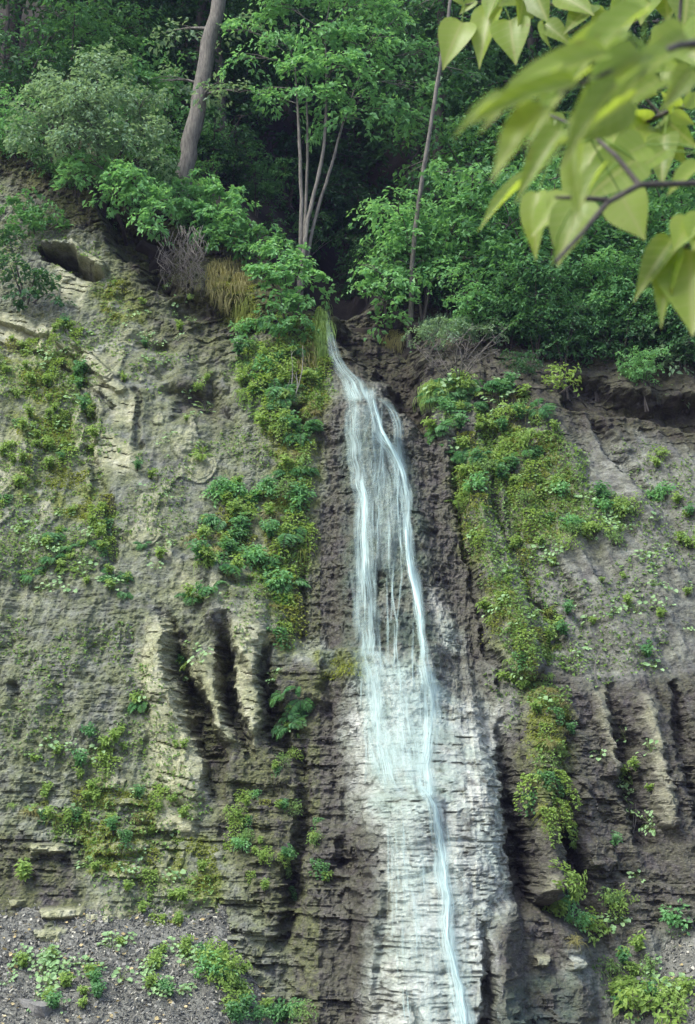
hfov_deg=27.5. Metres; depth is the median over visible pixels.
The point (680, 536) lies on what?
leafy herb
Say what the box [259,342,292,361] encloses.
bush
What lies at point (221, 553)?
trailing plant
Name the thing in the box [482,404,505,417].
round leaved plant
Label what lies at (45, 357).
round leaved plant
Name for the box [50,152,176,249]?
leafy shrub
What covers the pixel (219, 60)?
woodland tree
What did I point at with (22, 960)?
leafy herb
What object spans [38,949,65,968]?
round leaved plant
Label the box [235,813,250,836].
trailing plant
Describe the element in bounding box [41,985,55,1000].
leafy herb
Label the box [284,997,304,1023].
bush
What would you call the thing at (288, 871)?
bush
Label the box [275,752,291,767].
bush
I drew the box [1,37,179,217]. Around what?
bushy tree
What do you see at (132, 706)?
fern
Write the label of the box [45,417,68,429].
round leaved plant
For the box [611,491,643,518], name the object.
bush
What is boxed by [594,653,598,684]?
dry plant
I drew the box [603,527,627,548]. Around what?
bush
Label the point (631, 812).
round leaved plant
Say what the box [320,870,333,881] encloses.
leafy herb
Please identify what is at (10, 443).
leafy herb
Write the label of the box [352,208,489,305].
woodland shrub
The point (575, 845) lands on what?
leafy herb
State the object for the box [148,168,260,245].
leafy shrub
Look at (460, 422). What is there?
leafy herb
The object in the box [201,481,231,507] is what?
bush
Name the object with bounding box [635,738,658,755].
round leaved plant
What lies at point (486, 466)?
bush
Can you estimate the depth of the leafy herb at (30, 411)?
25.56 m
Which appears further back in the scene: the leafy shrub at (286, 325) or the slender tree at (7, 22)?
the slender tree at (7, 22)
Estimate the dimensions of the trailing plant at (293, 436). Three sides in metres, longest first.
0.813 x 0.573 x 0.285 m
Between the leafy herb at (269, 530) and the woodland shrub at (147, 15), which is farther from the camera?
the woodland shrub at (147, 15)
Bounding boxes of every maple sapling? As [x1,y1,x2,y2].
[341,255,433,343]
[418,223,563,288]
[426,160,520,315]
[506,209,685,261]
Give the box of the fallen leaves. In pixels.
[0,909,686,1023]
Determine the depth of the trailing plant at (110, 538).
23.55 m
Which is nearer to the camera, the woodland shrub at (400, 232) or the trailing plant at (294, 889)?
the trailing plant at (294, 889)
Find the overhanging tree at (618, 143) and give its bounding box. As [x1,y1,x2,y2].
[438,0,694,336]
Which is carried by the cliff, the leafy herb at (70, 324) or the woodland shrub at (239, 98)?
the leafy herb at (70, 324)
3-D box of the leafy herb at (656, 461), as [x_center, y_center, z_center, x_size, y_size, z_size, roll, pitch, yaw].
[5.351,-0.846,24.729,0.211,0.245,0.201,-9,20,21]
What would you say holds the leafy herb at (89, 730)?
on the cliff
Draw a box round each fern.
[20,566,45,583]
[39,553,65,564]
[41,528,67,544]
[54,565,79,573]
[56,543,78,552]
[64,550,74,558]
[77,539,98,546]
[100,568,133,583]
[117,587,133,599]
[126,700,148,715]
[132,541,150,550]
[174,592,203,604]
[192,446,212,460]
[197,513,246,532]
[198,580,226,596]
[207,557,241,578]
[232,550,255,556]
[246,383,283,394]
[254,373,287,386]
[256,322,281,331]
[261,576,310,593]
[264,384,307,399]
[265,404,293,414]
[266,383,296,409]
[269,686,295,707]
[271,465,309,477]
[271,715,307,740]
[272,510,298,521]
[277,529,304,546]
[278,347,308,356]
[278,710,300,723]
[280,518,308,534]
[282,425,323,445]
[285,686,314,714]
[286,419,322,432]
[305,467,320,477]
[416,389,467,404]
[424,418,453,444]
[426,378,459,400]
[438,403,464,411]
[439,442,466,461]
[444,497,463,511]
[446,385,475,396]
[450,446,469,463]
[456,396,488,411]
[461,378,506,393]
[467,450,492,463]
[472,390,492,396]
[481,464,508,480]
[518,448,540,456]
[524,398,556,418]
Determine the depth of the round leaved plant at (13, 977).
17.96 m
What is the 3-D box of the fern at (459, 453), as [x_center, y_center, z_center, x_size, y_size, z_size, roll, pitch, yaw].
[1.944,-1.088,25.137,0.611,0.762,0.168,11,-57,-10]
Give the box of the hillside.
[0,0,694,357]
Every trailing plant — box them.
[0,494,13,508]
[0,498,5,524]
[1,338,17,357]
[1,441,21,461]
[10,417,22,428]
[18,454,33,469]
[20,337,39,357]
[23,387,36,399]
[35,808,47,824]
[45,333,60,349]
[45,357,65,381]
[46,370,57,386]
[54,818,73,841]
[57,409,69,426]
[57,445,79,469]
[62,429,71,439]
[67,327,84,341]
[68,373,84,386]
[69,789,86,819]
[69,807,82,821]
[82,503,105,529]
[90,543,108,561]
[92,518,106,541]
[92,747,113,780]
[97,493,114,513]
[97,856,114,871]
[102,505,115,520]
[102,756,122,780]
[103,514,115,536]
[103,535,118,560]
[104,518,113,535]
[116,831,132,848]
[117,829,131,844]
[140,869,158,906]
[141,848,160,869]
[147,783,165,804]
[148,786,170,813]
[148,913,167,925]
[167,919,182,928]
[173,836,183,860]
[212,551,229,560]
[215,506,235,538]
[223,838,234,851]
[224,816,244,851]
[233,793,245,801]
[235,534,257,564]
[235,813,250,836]
[239,348,256,371]
[239,815,252,830]
[240,491,259,512]
[241,489,260,510]
[245,373,272,399]
[245,870,255,885]
[248,372,267,389]
[249,340,268,355]
[251,355,275,388]
[255,396,279,433]
[256,799,270,811]
[258,422,283,453]
[259,845,271,864]
[266,626,290,650]
[267,530,297,559]
[270,333,292,354]
[270,563,298,588]
[270,766,281,777]
[271,591,294,634]
[272,412,293,439]
[273,594,292,613]
[274,340,291,363]
[276,620,295,651]
[277,572,301,611]
[277,594,299,632]
[278,351,290,363]
[278,603,308,645]
[281,594,308,626]
[282,346,305,377]
[282,510,306,533]
[283,460,304,483]
[284,420,303,452]
[286,492,308,513]
[287,885,296,900]
[288,479,313,510]
[289,372,317,402]
[292,340,315,366]
[292,424,315,445]
[296,476,314,498]
[296,521,315,554]
[297,439,315,457]
[298,441,315,460]
[300,371,319,404]
[301,526,320,552]
[304,365,323,387]
[305,356,327,377]
[308,856,324,875]
[310,817,323,830]
[313,355,333,386]
[315,862,329,879]
[450,431,477,464]
[463,493,491,528]
[473,531,490,550]
[480,612,504,646]
[481,429,494,448]
[491,590,508,617]
[492,473,507,489]
[505,480,525,510]
[511,651,528,669]
[513,482,537,505]
[513,628,535,654]
[513,772,540,812]
[514,548,534,576]
[518,791,537,817]
[522,507,546,537]
[523,459,543,481]
[526,445,544,458]
[530,486,547,506]
[530,626,548,653]
[532,771,548,791]
[537,722,554,740]
[537,769,556,791]
[538,806,561,848]
[541,612,552,625]
[542,646,551,664]
[543,512,555,522]
[546,705,567,724]
[551,776,566,796]
[552,768,582,810]
[552,797,576,835]
[554,802,575,832]
[559,799,578,846]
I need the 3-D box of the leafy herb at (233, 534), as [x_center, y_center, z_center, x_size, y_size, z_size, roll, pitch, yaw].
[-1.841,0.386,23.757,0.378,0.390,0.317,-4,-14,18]
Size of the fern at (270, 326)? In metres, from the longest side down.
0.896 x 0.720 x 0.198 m
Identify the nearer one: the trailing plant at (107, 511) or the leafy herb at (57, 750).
the leafy herb at (57, 750)
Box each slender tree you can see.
[0,0,75,105]
[400,0,481,348]
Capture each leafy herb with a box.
[0,440,9,455]
[1,364,11,373]
[4,439,14,447]
[6,451,16,462]
[12,388,21,397]
[12,473,28,487]
[12,950,28,967]
[14,857,32,882]
[16,340,27,350]
[16,416,29,431]
[16,449,28,462]
[21,360,29,367]
[23,403,35,417]
[24,371,35,382]
[25,466,33,475]
[29,753,39,762]
[30,421,36,429]
[32,428,40,437]
[32,438,41,446]
[39,786,50,798]
[40,372,52,387]
[41,434,53,450]
[41,535,53,548]
[41,780,53,791]
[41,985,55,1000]
[43,455,54,468]
[43,805,57,819]
[45,408,53,416]
[45,991,63,1008]
[47,946,58,957]
[51,323,60,331]
[51,402,59,411]
[51,414,59,422]
[51,742,63,754]
[55,318,64,326]
[55,525,64,532]
[55,558,66,567]
[56,450,67,460]
[58,971,76,988]
[59,313,70,324]
[60,808,73,821]
[61,438,69,446]
[65,320,77,329]
[66,504,77,515]
[71,748,88,767]
[72,361,80,376]
[72,819,81,828]
[73,358,89,372]
[73,376,84,390]
[74,766,84,778]
[75,392,90,409]
[75,995,87,1008]
[77,985,89,994]
[79,539,87,546]
[79,721,96,737]
[81,575,89,583]
[81,790,92,799]
[81,811,91,823]
[82,964,93,977]
[83,406,94,418]
[84,966,104,985]
[85,424,99,438]
[86,443,94,453]
[86,514,95,521]
[86,778,99,791]
[87,788,100,801]
[87,961,99,971]
[89,860,100,870]
[90,979,107,997]
[95,522,106,537]
[95,753,109,767]
[97,539,109,551]
[97,733,109,748]
[104,563,114,574]
[104,578,115,589]
[105,812,118,823]
[105,815,120,834]
[107,727,121,742]
[115,935,124,944]
[116,723,126,734]
[120,373,127,382]
[120,741,127,749]
[122,571,132,581]
[122,879,134,892]
[129,690,142,703]
[133,456,142,470]
[133,784,144,798]
[137,899,149,913]
[138,297,147,303]
[139,336,148,347]
[144,971,159,987]
[145,953,162,969]
[147,467,157,478]
[147,824,155,835]
[147,948,162,959]
[153,801,162,810]
[153,975,167,990]
[154,546,168,559]
[156,941,167,953]
[158,978,176,996]
[166,794,177,801]
[166,887,177,899]
[172,739,178,747]
[172,910,183,923]
[173,886,189,901]
[175,319,184,330]
[175,654,185,663]
[176,658,186,670]
[176,940,191,956]
[177,802,189,818]
[179,736,189,748]
[179,933,193,945]
[181,583,195,597]
[184,534,210,560]
[187,293,193,299]
[191,579,206,596]
[192,382,201,391]
[192,593,204,602]
[196,381,205,389]
[196,524,213,539]
[196,859,210,871]
[196,941,210,957]
[198,546,218,568]
[202,956,218,970]
[203,372,210,380]
[208,947,229,961]
[213,474,228,488]
[215,942,229,952]
[217,530,231,544]
[220,490,235,505]
[220,535,238,555]
[224,1000,243,1018]
[225,498,242,515]
[226,501,246,516]
[227,523,247,540]
[228,511,251,531]
[228,552,244,571]
[229,334,248,355]
[230,473,244,485]
[235,368,249,386]
[235,808,242,817]
[236,525,248,540]
[236,982,248,993]
[238,991,256,1011]
[239,959,252,974]
[241,985,253,999]
[242,794,251,805]
[244,494,253,501]
[245,336,256,352]
[248,381,261,394]
[250,845,259,854]
[252,411,272,430]
[255,850,266,860]
[257,358,268,371]
[257,488,266,500]
[257,835,262,844]
[258,347,271,359]
[258,996,274,1007]
[260,519,276,539]
[260,877,269,892]
[261,373,273,388]
[261,501,274,516]
[262,474,275,487]
[262,553,282,572]
[266,358,280,372]
[269,997,288,1021]
[270,351,282,365]
[271,406,290,423]
[271,762,279,770]
[274,799,283,809]
[275,311,288,329]
[276,367,291,383]
[277,387,289,399]
[278,453,292,468]
[279,410,302,430]
[280,798,289,809]
[281,843,293,859]
[282,523,295,533]
[283,721,291,730]
[284,344,297,356]
[286,340,300,351]
[288,477,307,492]
[290,317,300,331]
[299,367,319,385]
[306,830,318,845]
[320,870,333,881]
[420,415,437,430]
[428,382,438,392]
[436,389,447,398]
[445,374,459,386]
[445,381,456,392]
[451,410,469,431]
[452,369,463,381]
[454,435,466,447]
[454,464,469,477]
[456,399,464,409]
[457,437,469,450]
[460,378,473,393]
[463,495,470,503]
[467,531,477,538]
[469,446,482,460]
[472,534,484,544]
[473,421,483,431]
[475,413,486,423]
[475,597,490,612]
[482,418,496,431]
[482,615,494,624]
[490,453,507,464]
[494,416,509,431]
[495,447,506,458]
[495,460,509,479]
[495,668,510,681]
[497,379,514,401]
[502,371,520,390]
[502,452,519,474]
[504,573,514,582]
[508,536,519,549]
[508,673,518,683]
[509,400,528,423]
[509,473,522,487]
[512,534,521,544]
[514,383,530,399]
[515,678,530,689]
[530,699,540,713]
[533,533,544,545]
[544,625,557,642]
[547,555,556,566]
[548,474,562,485]
[549,419,560,430]
[552,900,567,918]
[553,613,564,627]
[553,619,569,635]
[562,599,574,614]
[564,891,572,904]
[565,518,577,535]
[565,720,577,733]
[569,839,576,849]
[569,888,585,902]
[581,522,596,538]
[588,616,597,623]
[593,480,611,497]
[600,489,613,501]
[609,830,622,848]
[610,989,626,1011]
[615,945,630,956]
[615,945,631,964]
[619,764,629,777]
[620,571,625,578]
[622,594,633,605]
[623,961,640,977]
[623,975,639,989]
[627,756,640,770]
[628,928,645,951]
[638,981,660,1000]
[639,639,655,657]
[644,783,654,792]
[650,457,660,468]
[656,607,667,617]
[671,490,682,503]
[676,530,686,544]
[677,976,694,993]
[681,510,689,517]
[682,503,694,516]
[682,586,693,596]
[683,536,693,548]
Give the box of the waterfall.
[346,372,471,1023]
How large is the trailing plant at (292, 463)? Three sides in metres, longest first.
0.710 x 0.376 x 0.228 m
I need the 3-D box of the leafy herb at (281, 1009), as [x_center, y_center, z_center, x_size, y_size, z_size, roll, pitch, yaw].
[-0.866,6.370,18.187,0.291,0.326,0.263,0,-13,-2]
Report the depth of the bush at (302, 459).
24.74 m
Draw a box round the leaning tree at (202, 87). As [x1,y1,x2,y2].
[139,0,276,220]
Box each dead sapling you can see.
[248,169,297,206]
[287,345,302,416]
[312,211,366,254]
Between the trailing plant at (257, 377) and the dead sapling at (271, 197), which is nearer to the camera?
the trailing plant at (257, 377)
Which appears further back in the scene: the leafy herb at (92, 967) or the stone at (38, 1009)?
the leafy herb at (92, 967)
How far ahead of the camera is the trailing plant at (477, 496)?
23.98 m
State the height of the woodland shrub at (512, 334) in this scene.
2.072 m
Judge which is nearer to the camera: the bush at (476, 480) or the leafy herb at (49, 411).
the bush at (476, 480)
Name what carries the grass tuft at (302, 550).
on the cliff
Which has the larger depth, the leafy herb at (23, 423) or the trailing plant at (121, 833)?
the leafy herb at (23, 423)
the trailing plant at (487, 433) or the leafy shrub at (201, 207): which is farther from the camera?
the leafy shrub at (201, 207)
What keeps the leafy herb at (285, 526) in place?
on the cliff
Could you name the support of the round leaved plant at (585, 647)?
on the cliff
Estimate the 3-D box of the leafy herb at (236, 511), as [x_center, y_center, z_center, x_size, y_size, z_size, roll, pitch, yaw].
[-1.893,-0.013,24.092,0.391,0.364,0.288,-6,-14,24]
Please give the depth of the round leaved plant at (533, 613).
21.94 m
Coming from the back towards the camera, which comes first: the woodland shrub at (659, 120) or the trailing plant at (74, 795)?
the woodland shrub at (659, 120)
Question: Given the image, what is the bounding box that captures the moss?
[3,277,576,896]
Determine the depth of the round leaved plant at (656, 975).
18.46 m
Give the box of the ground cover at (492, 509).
[0,185,694,998]
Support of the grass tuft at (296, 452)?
on the cliff
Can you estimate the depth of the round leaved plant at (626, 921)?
19.04 m
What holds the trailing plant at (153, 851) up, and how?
on the cliff
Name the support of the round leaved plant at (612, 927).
on the cliff
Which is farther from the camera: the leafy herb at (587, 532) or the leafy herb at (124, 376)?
the leafy herb at (124, 376)
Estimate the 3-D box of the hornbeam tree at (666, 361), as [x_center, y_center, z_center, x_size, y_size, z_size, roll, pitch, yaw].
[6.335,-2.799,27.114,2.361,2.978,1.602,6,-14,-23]
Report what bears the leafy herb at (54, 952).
on the gravel
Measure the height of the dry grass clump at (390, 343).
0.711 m
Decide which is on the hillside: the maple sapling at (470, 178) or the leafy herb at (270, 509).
the maple sapling at (470, 178)
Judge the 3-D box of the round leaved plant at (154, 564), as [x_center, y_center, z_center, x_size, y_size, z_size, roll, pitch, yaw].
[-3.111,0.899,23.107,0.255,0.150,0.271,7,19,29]
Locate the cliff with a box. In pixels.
[0,126,694,1023]
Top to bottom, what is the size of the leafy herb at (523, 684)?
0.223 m
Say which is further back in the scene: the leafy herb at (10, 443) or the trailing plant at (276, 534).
the leafy herb at (10, 443)
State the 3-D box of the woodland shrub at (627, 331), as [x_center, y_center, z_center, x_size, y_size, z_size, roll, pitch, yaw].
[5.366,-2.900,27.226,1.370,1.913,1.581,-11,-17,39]
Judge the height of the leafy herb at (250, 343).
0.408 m
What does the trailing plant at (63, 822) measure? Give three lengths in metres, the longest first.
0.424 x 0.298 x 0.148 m
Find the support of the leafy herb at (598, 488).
on the cliff
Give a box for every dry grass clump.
[205,255,253,314]
[229,295,260,334]
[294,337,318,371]
[313,300,336,375]
[382,329,406,353]
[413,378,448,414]
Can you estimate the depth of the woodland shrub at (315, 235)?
33.55 m
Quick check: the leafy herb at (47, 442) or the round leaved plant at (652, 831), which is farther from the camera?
the leafy herb at (47, 442)
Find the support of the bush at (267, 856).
on the cliff
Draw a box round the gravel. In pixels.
[0,898,694,1023]
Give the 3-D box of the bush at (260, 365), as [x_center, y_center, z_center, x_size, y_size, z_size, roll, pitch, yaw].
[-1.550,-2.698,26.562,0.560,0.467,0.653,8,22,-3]
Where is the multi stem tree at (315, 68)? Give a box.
[216,0,442,295]
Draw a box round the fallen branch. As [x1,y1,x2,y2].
[556,371,587,407]
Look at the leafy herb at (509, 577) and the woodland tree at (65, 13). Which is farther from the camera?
the woodland tree at (65, 13)
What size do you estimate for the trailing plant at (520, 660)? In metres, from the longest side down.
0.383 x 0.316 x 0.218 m
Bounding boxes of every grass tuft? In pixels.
[17,807,39,819]
[22,802,40,813]
[45,814,67,831]
[93,793,105,808]
[127,811,144,824]
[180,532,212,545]
[192,560,210,572]
[211,543,232,557]
[230,388,247,397]
[259,511,281,522]
[265,632,294,647]
[267,601,278,613]
[290,449,310,460]
[296,546,318,575]
[299,406,321,422]
[302,405,322,416]
[500,393,523,402]
[514,395,531,405]
[523,645,539,655]
[527,776,556,789]
[529,806,553,829]
[536,686,561,695]
[537,686,558,696]
[539,672,555,681]
[540,736,559,755]
[543,605,559,619]
[549,644,559,651]
[554,700,573,709]
[556,724,571,735]
[563,933,590,954]
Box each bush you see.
[191,950,224,979]
[195,936,238,966]
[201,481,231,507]
[201,956,243,990]
[205,958,244,991]
[206,962,239,986]
[213,540,240,552]
[214,946,252,986]
[217,477,247,501]
[219,987,247,1012]
[222,497,260,522]
[222,799,247,821]
[227,975,253,992]
[228,317,258,337]
[228,1008,252,1023]
[229,525,251,545]
[231,834,252,852]
[233,358,260,380]
[236,544,269,569]
[236,787,254,803]
[238,828,253,846]
[241,542,266,561]
[242,829,254,839]
[247,337,260,352]
[248,1002,271,1023]
[249,789,262,798]
[250,354,279,380]
[250,479,278,500]
[256,848,277,865]
[258,517,279,534]
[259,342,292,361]
[260,565,286,589]
[261,567,293,592]
[264,408,293,437]
[265,1002,285,1023]
[267,352,300,378]
[268,420,295,440]
[271,362,288,374]
[272,478,297,504]
[275,332,295,345]
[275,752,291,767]
[277,851,293,868]
[281,486,316,512]
[284,799,303,815]
[284,865,291,880]
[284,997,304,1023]
[286,846,298,862]
[287,747,304,761]
[288,998,317,1023]
[289,450,313,473]
[305,830,325,847]
[401,315,510,358]
[436,396,456,414]
[446,367,477,387]
[454,482,474,502]
[456,462,481,479]
[462,470,490,492]
[475,457,498,474]
[486,400,512,426]
[490,436,514,454]
[492,447,516,465]
[495,400,523,421]
[510,488,537,505]
[511,427,543,448]
[541,362,582,396]
[542,898,563,915]
[547,857,587,900]
[548,470,566,485]
[549,480,570,496]
[554,530,583,552]
[558,511,586,528]
[559,520,585,536]
[560,889,579,912]
[564,909,595,932]
[580,906,610,946]
[581,518,614,537]
[592,497,613,512]
[593,886,627,906]
[597,957,623,977]
[602,882,639,919]
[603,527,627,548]
[605,496,627,512]
[607,971,642,994]
[608,981,634,1004]
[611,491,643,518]
[612,977,687,1023]
[624,978,661,1014]
[638,953,658,979]
[643,489,659,501]
[645,443,670,460]
[651,480,675,501]
[652,981,694,1023]
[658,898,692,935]
[658,976,687,1003]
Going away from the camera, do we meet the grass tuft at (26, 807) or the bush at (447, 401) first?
the grass tuft at (26, 807)
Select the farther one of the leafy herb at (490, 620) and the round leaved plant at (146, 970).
the leafy herb at (490, 620)
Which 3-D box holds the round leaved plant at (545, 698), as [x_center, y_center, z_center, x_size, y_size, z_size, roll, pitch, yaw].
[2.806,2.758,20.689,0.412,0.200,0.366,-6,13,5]
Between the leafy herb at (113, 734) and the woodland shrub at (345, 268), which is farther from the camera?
the woodland shrub at (345, 268)
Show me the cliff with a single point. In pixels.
(358, 938)
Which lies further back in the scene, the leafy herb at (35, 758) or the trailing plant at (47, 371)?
the trailing plant at (47, 371)
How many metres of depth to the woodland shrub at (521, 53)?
41.08 m
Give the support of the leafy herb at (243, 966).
on the gravel
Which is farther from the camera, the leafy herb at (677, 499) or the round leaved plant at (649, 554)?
the leafy herb at (677, 499)
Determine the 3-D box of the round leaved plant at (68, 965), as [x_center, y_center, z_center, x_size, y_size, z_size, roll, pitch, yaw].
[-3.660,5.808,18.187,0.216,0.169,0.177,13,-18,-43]
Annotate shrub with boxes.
[0,0,179,119]
[0,18,78,112]
[0,84,50,140]
[0,105,16,130]
[0,108,46,167]
[0,187,72,239]
[0,229,76,311]
[24,138,74,178]
[37,127,127,197]
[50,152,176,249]
[55,0,191,111]
[75,34,216,146]
[92,179,132,204]
[95,84,184,172]
[106,191,155,229]
[111,0,182,38]
[124,138,238,198]
[127,169,183,213]
[140,157,195,181]
[143,121,198,162]
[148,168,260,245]
[152,13,235,90]
[168,185,221,232]
[169,98,273,182]
[169,105,237,175]
[185,35,290,143]
[189,209,246,245]
[189,216,288,274]
[199,137,263,188]
[220,142,309,217]
[227,2,328,105]
[237,100,342,209]
[241,236,339,308]
[251,281,319,342]
[264,210,337,270]
[269,162,361,257]
[284,115,383,225]
[289,69,399,180]
[297,155,397,254]
[312,173,423,263]
[329,227,398,304]
[333,282,356,301]
[345,186,482,304]
[345,238,389,291]
[348,196,516,349]
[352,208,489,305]
[368,261,422,307]
[373,67,567,217]
[385,162,498,233]
[399,173,609,287]
[400,75,510,180]
[410,318,511,382]
[417,144,669,349]
[418,311,481,339]
[420,268,470,317]
[421,203,504,279]
[425,244,547,339]
[427,262,519,344]
[445,65,502,139]
[455,253,532,322]
[466,166,617,264]
[472,279,546,348]
[476,254,587,360]
[483,126,564,198]
[486,33,665,161]
[492,7,557,108]
[498,349,549,375]
[512,143,600,204]
[518,299,606,401]
[520,267,583,323]
[531,214,655,291]
[553,290,626,402]
[555,86,694,219]
[555,252,647,347]
[557,243,652,342]
[559,162,692,264]
[582,301,659,367]
[589,219,691,338]
[594,255,688,360]
[602,220,683,277]
[603,120,694,267]
[615,241,676,323]
[615,345,670,411]
[626,287,694,361]
[637,322,694,413]
[641,103,694,219]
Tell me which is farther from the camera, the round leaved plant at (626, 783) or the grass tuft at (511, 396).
the grass tuft at (511, 396)
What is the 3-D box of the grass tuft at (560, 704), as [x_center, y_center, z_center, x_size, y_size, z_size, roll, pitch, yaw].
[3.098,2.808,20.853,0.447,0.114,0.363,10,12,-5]
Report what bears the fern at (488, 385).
on the cliff
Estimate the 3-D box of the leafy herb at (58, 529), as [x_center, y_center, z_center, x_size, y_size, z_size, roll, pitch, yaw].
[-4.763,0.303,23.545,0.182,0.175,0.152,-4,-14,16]
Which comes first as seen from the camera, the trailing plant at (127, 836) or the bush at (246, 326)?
the trailing plant at (127, 836)
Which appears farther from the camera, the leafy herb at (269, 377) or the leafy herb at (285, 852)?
the leafy herb at (269, 377)
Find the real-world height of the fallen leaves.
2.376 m
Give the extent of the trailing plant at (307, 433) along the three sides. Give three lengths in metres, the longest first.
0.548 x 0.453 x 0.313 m
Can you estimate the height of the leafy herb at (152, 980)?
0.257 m
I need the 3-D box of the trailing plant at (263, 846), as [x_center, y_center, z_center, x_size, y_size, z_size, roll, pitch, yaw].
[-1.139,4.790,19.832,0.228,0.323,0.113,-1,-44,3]
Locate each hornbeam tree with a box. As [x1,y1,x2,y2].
[499,260,646,367]
[638,306,694,407]
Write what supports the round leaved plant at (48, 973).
on the gravel
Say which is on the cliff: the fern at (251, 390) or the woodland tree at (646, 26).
the fern at (251, 390)
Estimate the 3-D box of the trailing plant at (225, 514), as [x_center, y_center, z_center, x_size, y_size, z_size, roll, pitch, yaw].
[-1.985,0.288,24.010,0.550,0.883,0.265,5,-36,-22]
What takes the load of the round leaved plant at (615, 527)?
on the cliff
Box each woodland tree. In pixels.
[0,0,181,99]
[23,0,124,47]
[34,0,256,81]
[70,0,302,99]
[118,0,333,162]
[149,0,352,121]
[234,2,401,125]
[276,0,452,134]
[292,0,566,201]
[305,0,506,180]
[361,2,568,125]
[401,0,563,88]
[402,0,667,173]
[426,0,646,108]
[444,0,674,113]
[530,0,694,208]
[560,0,694,138]
[561,14,672,103]
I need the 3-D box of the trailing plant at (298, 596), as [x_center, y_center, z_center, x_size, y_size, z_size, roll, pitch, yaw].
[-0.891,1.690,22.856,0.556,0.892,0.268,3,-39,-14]
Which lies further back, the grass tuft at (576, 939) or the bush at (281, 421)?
the bush at (281, 421)
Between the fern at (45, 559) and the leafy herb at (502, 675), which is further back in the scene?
the fern at (45, 559)
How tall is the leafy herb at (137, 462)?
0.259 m
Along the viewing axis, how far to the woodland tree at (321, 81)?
48.54 m
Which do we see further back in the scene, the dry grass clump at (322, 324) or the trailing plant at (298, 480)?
the dry grass clump at (322, 324)
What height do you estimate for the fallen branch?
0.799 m
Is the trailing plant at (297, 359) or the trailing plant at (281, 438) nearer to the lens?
the trailing plant at (281, 438)
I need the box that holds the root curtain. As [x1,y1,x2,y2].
[154,225,208,305]
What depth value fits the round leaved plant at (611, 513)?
23.71 m
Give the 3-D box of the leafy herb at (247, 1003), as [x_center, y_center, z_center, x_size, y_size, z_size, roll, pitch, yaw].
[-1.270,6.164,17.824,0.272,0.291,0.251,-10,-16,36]
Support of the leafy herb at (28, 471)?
on the cliff
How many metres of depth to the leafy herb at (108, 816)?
20.20 m
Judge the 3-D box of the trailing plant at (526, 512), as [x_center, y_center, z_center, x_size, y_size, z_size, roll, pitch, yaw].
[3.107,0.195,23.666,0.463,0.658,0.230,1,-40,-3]
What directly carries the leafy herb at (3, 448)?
on the cliff
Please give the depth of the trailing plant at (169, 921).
19.07 m
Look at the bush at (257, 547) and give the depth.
23.54 m
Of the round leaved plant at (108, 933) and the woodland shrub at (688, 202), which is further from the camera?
the woodland shrub at (688, 202)
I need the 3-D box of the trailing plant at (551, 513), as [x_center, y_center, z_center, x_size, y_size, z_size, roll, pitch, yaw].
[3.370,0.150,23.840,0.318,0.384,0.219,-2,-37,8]
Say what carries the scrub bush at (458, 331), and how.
on the hillside
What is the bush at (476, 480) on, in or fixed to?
on the cliff
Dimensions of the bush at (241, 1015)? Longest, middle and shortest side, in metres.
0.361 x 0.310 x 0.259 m
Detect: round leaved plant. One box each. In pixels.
[0,969,17,984]
[7,943,33,967]
[21,540,40,551]
[25,949,52,967]
[28,952,56,976]
[29,958,52,982]
[36,952,54,961]
[36,970,62,990]
[37,971,56,995]
[37,983,60,1000]
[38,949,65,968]
[39,736,58,749]
[40,579,61,591]
[41,540,58,551]
[43,947,65,967]
[44,346,67,359]
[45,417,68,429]
[46,577,64,588]
[52,959,70,972]
[55,508,75,516]
[58,998,70,1013]
[61,738,83,751]
[63,394,78,403]
[63,584,77,592]
[66,953,88,965]
[74,855,91,868]
[74,965,84,977]
[75,955,93,964]
[77,526,93,535]
[77,559,97,572]
[89,741,104,752]
[96,934,120,950]
[102,931,118,942]
[110,782,134,793]
[111,965,134,982]
[112,931,136,944]
[118,862,139,872]
[134,693,145,703]
[135,971,162,994]
[136,955,159,972]
[136,965,153,975]
[137,847,150,861]
[147,561,163,568]
[148,975,174,989]
[149,986,171,996]
[162,869,180,881]
[162,936,182,949]
[168,867,185,875]
[171,943,196,958]
[171,979,197,995]
[172,983,188,994]
[177,955,198,973]
[178,944,204,957]
[187,651,207,664]
[192,401,215,411]
[196,647,213,656]
[265,668,281,682]
[289,721,306,731]
[422,381,445,392]
[442,370,466,380]
[448,437,462,448]
[481,389,516,403]
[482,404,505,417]
[487,593,508,613]
[502,562,518,572]
[522,544,542,557]
[522,606,544,618]
[527,694,554,707]
[537,482,561,492]
[541,543,563,556]
[572,643,591,652]
[579,490,595,500]
[580,614,595,623]
[589,749,606,760]
[594,911,615,933]
[603,910,629,923]
[606,600,627,612]
[607,505,632,517]
[610,517,635,531]
[614,916,632,926]
[618,776,632,787]
[622,784,633,797]
[623,797,640,817]
[626,600,647,613]
[626,869,645,882]
[628,1013,642,1023]
[632,973,657,987]
[633,549,652,558]
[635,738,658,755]
[636,593,656,603]
[638,810,653,830]
[638,819,655,835]
[640,956,661,978]
[642,659,663,670]
[647,577,665,585]
[657,596,675,606]
[659,972,687,994]
[664,583,677,592]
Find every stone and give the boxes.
[18,998,34,1007]
[29,1001,52,1017]
[148,940,160,947]
[634,976,650,984]
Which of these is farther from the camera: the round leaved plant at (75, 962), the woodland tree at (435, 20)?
the woodland tree at (435, 20)
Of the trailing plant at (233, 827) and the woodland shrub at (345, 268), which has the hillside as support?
the woodland shrub at (345, 268)

